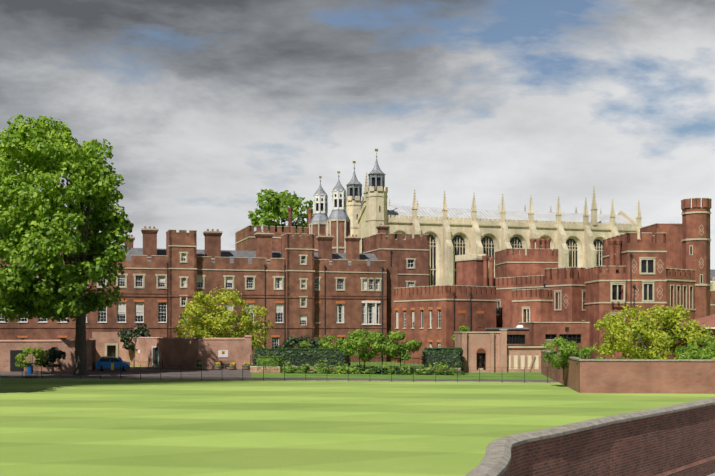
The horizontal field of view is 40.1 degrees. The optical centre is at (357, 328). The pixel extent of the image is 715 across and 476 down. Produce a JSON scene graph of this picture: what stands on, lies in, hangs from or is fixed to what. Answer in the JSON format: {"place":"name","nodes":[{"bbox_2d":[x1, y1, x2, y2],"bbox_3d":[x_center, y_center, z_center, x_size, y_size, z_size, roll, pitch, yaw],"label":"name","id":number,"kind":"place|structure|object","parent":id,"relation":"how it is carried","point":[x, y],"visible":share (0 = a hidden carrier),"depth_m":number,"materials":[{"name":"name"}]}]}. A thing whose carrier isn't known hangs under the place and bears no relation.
{"place":"outdoors","nodes":[
{"label":"outdoors","id":0,"kind":"place"},
{"bbox_2d":[0,367,556,381],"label":"road","id":1,"kind":"structure","parent":0,"point":[166,373],"depth_m":96.50,"materials":[{"name":"grey asphalt"}]},
{"bbox_2d":[96,356,127,362],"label":"silver car","id":2,"kind":"object","parent":1,"relation":"on","point":[110,356],"visible":0.21,"depth_m":110.64,"materials":[{"name":"grey paint"}]},
{"bbox_2d":[96,357,129,370],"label":"blue hatchback car","id":3,"kind":"object","parent":1,"relation":"on","point":[105,362],"visible":0.94,"depth_m":106.36,"materials":[{"name":"blue paint"}]},
{"bbox_2d":[133,359,163,368],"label":"bollards","id":4,"kind":"object","parent":1,"relation":"on","point":[148,364],"visible":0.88,"depth_m":115.34,"materials":[{"name":"black metal"}]},
{"bbox_2d":[197,359,201,369],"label":"litter bin","id":5,"kind":"object","parent":1,"relation":"on","point":[198,364],"visible":0.98,"depth_m":110.02,"materials":[{"name":"metal"}]},
{"bbox_2d":[213,360,233,369],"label":"bench","id":6,"kind":"object","parent":1,"relation":"on","point":[223,362],"visible":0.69,"depth_m":111.38,"materials":[{"name":"brown wood"}]},
{"bbox_2d":[214,362,249,369],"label":"flower pots","id":7,"kind":"object","parent":1,"relation":"on","point":[232,366],"visible":0.98,"depth_m":109.52,"materials":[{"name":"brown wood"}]},
{"bbox_2d":[235,171,349,252],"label":"brick building","id":8,"kind":"structure","parent":0,"point":[336,224],"depth_m":150.94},
{"bbox_2d":[0,363,714,475],"bbox_3d":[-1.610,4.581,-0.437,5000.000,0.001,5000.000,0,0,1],"label":"ground","id":9,"kind":"structure","parent":0,"point":[87,427],"depth_m":48.01,"materials":[{"name":"green plant"}]},
{"bbox_2d":[15,347,46,367],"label":"tree","id":10,"kind":"object","parent":9,"relation":"on","point":[38,353],"visible":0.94,"depth_m":103.18,"materials":[{"name":"green plant"}]},
{"bbox_2d":[43,347,66,371],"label":"tree","id":11,"kind":"object","parent":9,"relation":"on","point":[54,354],"visible":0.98,"depth_m":103.83,"materials":[{"name":"green plant"}]},
{"bbox_2d":[0,114,133,374],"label":"tree","id":12,"kind":"object","parent":9,"relation":"on","point":[30,247],"visible":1,"depth_m":93.60,"materials":[{"name":"green plant"}]},
{"bbox_2d":[0,332,251,371],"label":"garden wall","id":13,"kind":"structure","parent":9,"relation":"on","point":[186,352],"depth_m":112.00,"materials":[{"name":"brick"}]},
{"bbox_2d":[117,323,151,350],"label":"tree","id":14,"kind":"object","parent":9,"relation":"on","point":[141,332],"visible":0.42,"depth_m":121.46,"materials":[{"name":"green plant"}]},
{"bbox_2d":[0,226,397,362],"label":"brick building","id":15,"kind":"structure","parent":9,"relation":"on","point":[297,286],"depth_m":131.69,"materials":[{"name":"red brick"}]},
{"bbox_2d":[172,286,273,350],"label":"tree","id":16,"kind":"object","parent":9,"relation":"on","point":[214,321],"visible":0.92,"depth_m":115.72,"materials":[{"name":"yellow leaf"},{"name":"light yellow-green leaf"},{"name":"bark"}]},
{"bbox_2d":[248,189,312,232],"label":"tree","id":17,"kind":"object","parent":9,"relation":"on","point":[275,206],"visible":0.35,"depth_m":177.01,"materials":[{"name":"green plant"}]},
{"bbox_2d":[2,378,558,382],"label":"kerb","id":18,"kind":"structure","parent":9,"relation":"on","point":[276,380],"depth_m":86.79,"materials":[{"name":"stone"}]},
{"bbox_2d":[25,363,547,382],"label":"fence","id":19,"kind":"object","parent":9,"relation":"on","point":[27,370],"visible":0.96,"depth_m":86.84,"materials":[{"name":"black metal"}]},
{"bbox_2d":[541,336,581,386],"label":"young tree","id":20,"kind":"object","parent":9,"relation":"on","point":[566,348],"visible":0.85,"depth_m":77.07,"materials":[{"name":"green plant"}]},
{"bbox_2d":[576,345,605,363],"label":"shrub","id":21,"kind":"object","parent":9,"relation":"on","point":[585,351],"depth_m":70.80,"materials":[{"name":"green plant"}]},
{"bbox_2d":[541,350,714,393],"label":"garden wall","id":22,"kind":"structure","parent":9,"relation":"on","point":[678,376],"depth_m":69.76,"materials":[{"name":"brick"}]},
{"bbox_2d":[584,198,711,358],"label":"brick building","id":23,"kind":"structure","parent":9,"relation":"on","point":[664,264],"depth_m":115.85,"materials":[{"name":"brick"}]},
{"bbox_2d":[593,304,712,358],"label":"yellow tree","id":24,"kind":"object","parent":9,"relation":"on","point":[661,339],"visible":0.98,"depth_m":90.46,"materials":[{"name":"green plant"}]},
{"bbox_2d":[675,334,714,358],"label":"shrub","id":25,"kind":"object","parent":9,"relation":"on","point":[709,352],"visible":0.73,"depth_m":86.51,"materials":[{"name":"green plant"}]},
{"bbox_2d":[0,0,714,281],"label":"sky","id":26,"kind":"structure","parent":0,"point":[203,107],"materials":[{"name":"grey"}]},
{"bbox_2d":[290,366,460,372],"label":"shrubs","id":27,"kind":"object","parent":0,"point":[361,367],"depth_m":102.00,"materials":[{"name":"plant"}]},
{"bbox_2d":[362,223,429,287],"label":"brick building","id":28,"kind":"structure","parent":0,"point":[408,256],"depth_m":145.87,"materials":[{"name":"red brick"}]},
{"bbox_2d":[250,361,552,379],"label":"garden lawn","id":29,"kind":"structure","parent":0,"point":[511,375],"depth_m":96.50,"materials":[{"name":"green plant"}]},
{"bbox_2d":[250,366,281,372],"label":"wall","id":30,"kind":"structure","parent":29,"relation":"on","point":[253,369],"depth_m":102.53,"materials":[{"name":"brick"}]},
{"bbox_2d":[257,358,280,366],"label":"box hedge","id":31,"kind":"object","parent":30,"relation":"on","point":[268,361],"visible":0.27,"depth_m":102.59,"materials":[{"name":"green plant"}]},
{"bbox_2d":[256,356,281,371],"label":"box hedge leaves","id":32,"kind":"object","parent":29,"relation":"on","point":[272,364],"visible":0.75,"depth_m":102.48,"materials":[{"name":"green plant"}]},
{"bbox_2d":[275,335,320,349],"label":"dark shrub","id":33,"kind":"object","parent":29,"relation":"on","point":[292,342],"visible":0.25,"depth_m":118.04,"materials":[{"name":"green plant"}]},
{"bbox_2d":[253,348,350,366],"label":"hedge leaves","id":34,"kind":"object","parent":29,"relation":"on","point":[309,353],"visible":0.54,"depth_m":104.69,"materials":[{"name":"green plant"}]},
{"bbox_2d":[300,341,315,349],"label":"shrub","id":35,"kind":"object","parent":29,"relation":"on","point":[303,344],"visible":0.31,"depth_m":107.58,"materials":[{"name":"green plant"}]},
{"bbox_2d":[318,335,342,348],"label":"shrub","id":36,"kind":"object","parent":29,"relation":"on","point":[325,344],"visible":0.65,"depth_m":110.97,"materials":[{"name":"green plant"}]},
{"bbox_2d":[250,355,460,367],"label":"shrubs","id":37,"kind":"object","parent":29,"relation":"on","point":[337,357],"visible":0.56,"depth_m":102.47,"materials":[{"name":"plant"}]},
{"bbox_2d":[255,349,462,370],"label":"hedge","id":38,"kind":"object","parent":29,"relation":"on","point":[281,352],"visible":0.15,"depth_m":104.32,"materials":[{"name":"green plant"}]},
{"bbox_2d":[340,328,397,370],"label":"tree","id":39,"kind":"object","parent":29,"relation":"on","point":[357,339],"visible":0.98,"depth_m":99.30,"materials":[{"name":"green plant"}]},
{"bbox_2d":[280,360,467,374],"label":"plant border","id":40,"kind":"object","parent":29,"relation":"on","point":[398,370],"visible":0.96,"depth_m":99.15,"materials":[{"name":"green plant"}]},
{"bbox_2d":[380,330,421,365],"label":"tree","id":41,"kind":"object","parent":29,"relation":"on","point":[399,348],"visible":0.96,"depth_m":99.86,"materials":[{"name":"green plant"}]},
{"bbox_2d":[421,347,463,371],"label":"hedge leaves","id":42,"kind":"object","parent":29,"relation":"on","point":[439,353],"visible":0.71,"depth_m":100.98,"materials":[{"name":"green plant"}]},
{"bbox_2d":[394,238,586,363],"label":"brick building","id":43,"kind":"structure","parent":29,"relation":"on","point":[537,284],"depth_m":127.62,"materials":[{"name":"brick"}]},
{"bbox_2d":[454,329,554,372],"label":"wall","id":44,"kind":"structure","parent":29,"relation":"on","point":[496,351],"depth_m":103.51,"materials":[{"name":"brick"}]},
{"bbox_2d":[451,325,468,341],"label":"shrub","id":45,"kind":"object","parent":44,"relation":"attached to","point":[463,328],"depth_m":117.27,"materials":[{"name":"green plant"}]},
{"bbox_2d":[478,353,482,369],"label":"statue","id":46,"kind":"object","parent":44,"relation":"on","point":[480,360],"visible":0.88,"depth_m":103.58,"materials":[{"name":"stone"}]},
{"bbox_2d":[485,322,589,358],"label":"building","id":47,"kind":"structure","parent":29,"relation":"on","point":[530,333],"depth_m":111.49,"materials":[{"name":"brick"}]},
{"bbox_2d":[346,149,641,285],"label":"chapel building","id":48,"kind":"structure","parent":0,"point":[576,238],"depth_m":196.87,"materials":[{"name":"stone"}]},
{"bbox_2d":[667,269,714,358],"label":"building","id":49,"kind":"structure","parent":0,"point":[709,321],"depth_m":95.82,"materials":[{"name":"brick"}]},
{"label":"pavement","id":50,"kind":"structure","parent":0,"visible":0},
{"bbox_2d":[501,404,714,475],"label":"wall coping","id":51,"kind":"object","parent":50,"relation":"on","point":[680,443],"visible":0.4,"depth_m":25.91,"materials":[{"name":"brick"}]},
{"bbox_2d":[465,398,714,475],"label":"wall coping","id":52,"kind":"object","parent":51,"relation":"on","point":[495,460],"visible":1,"depth_m":21.61,"materials":[{"name":"stone"}]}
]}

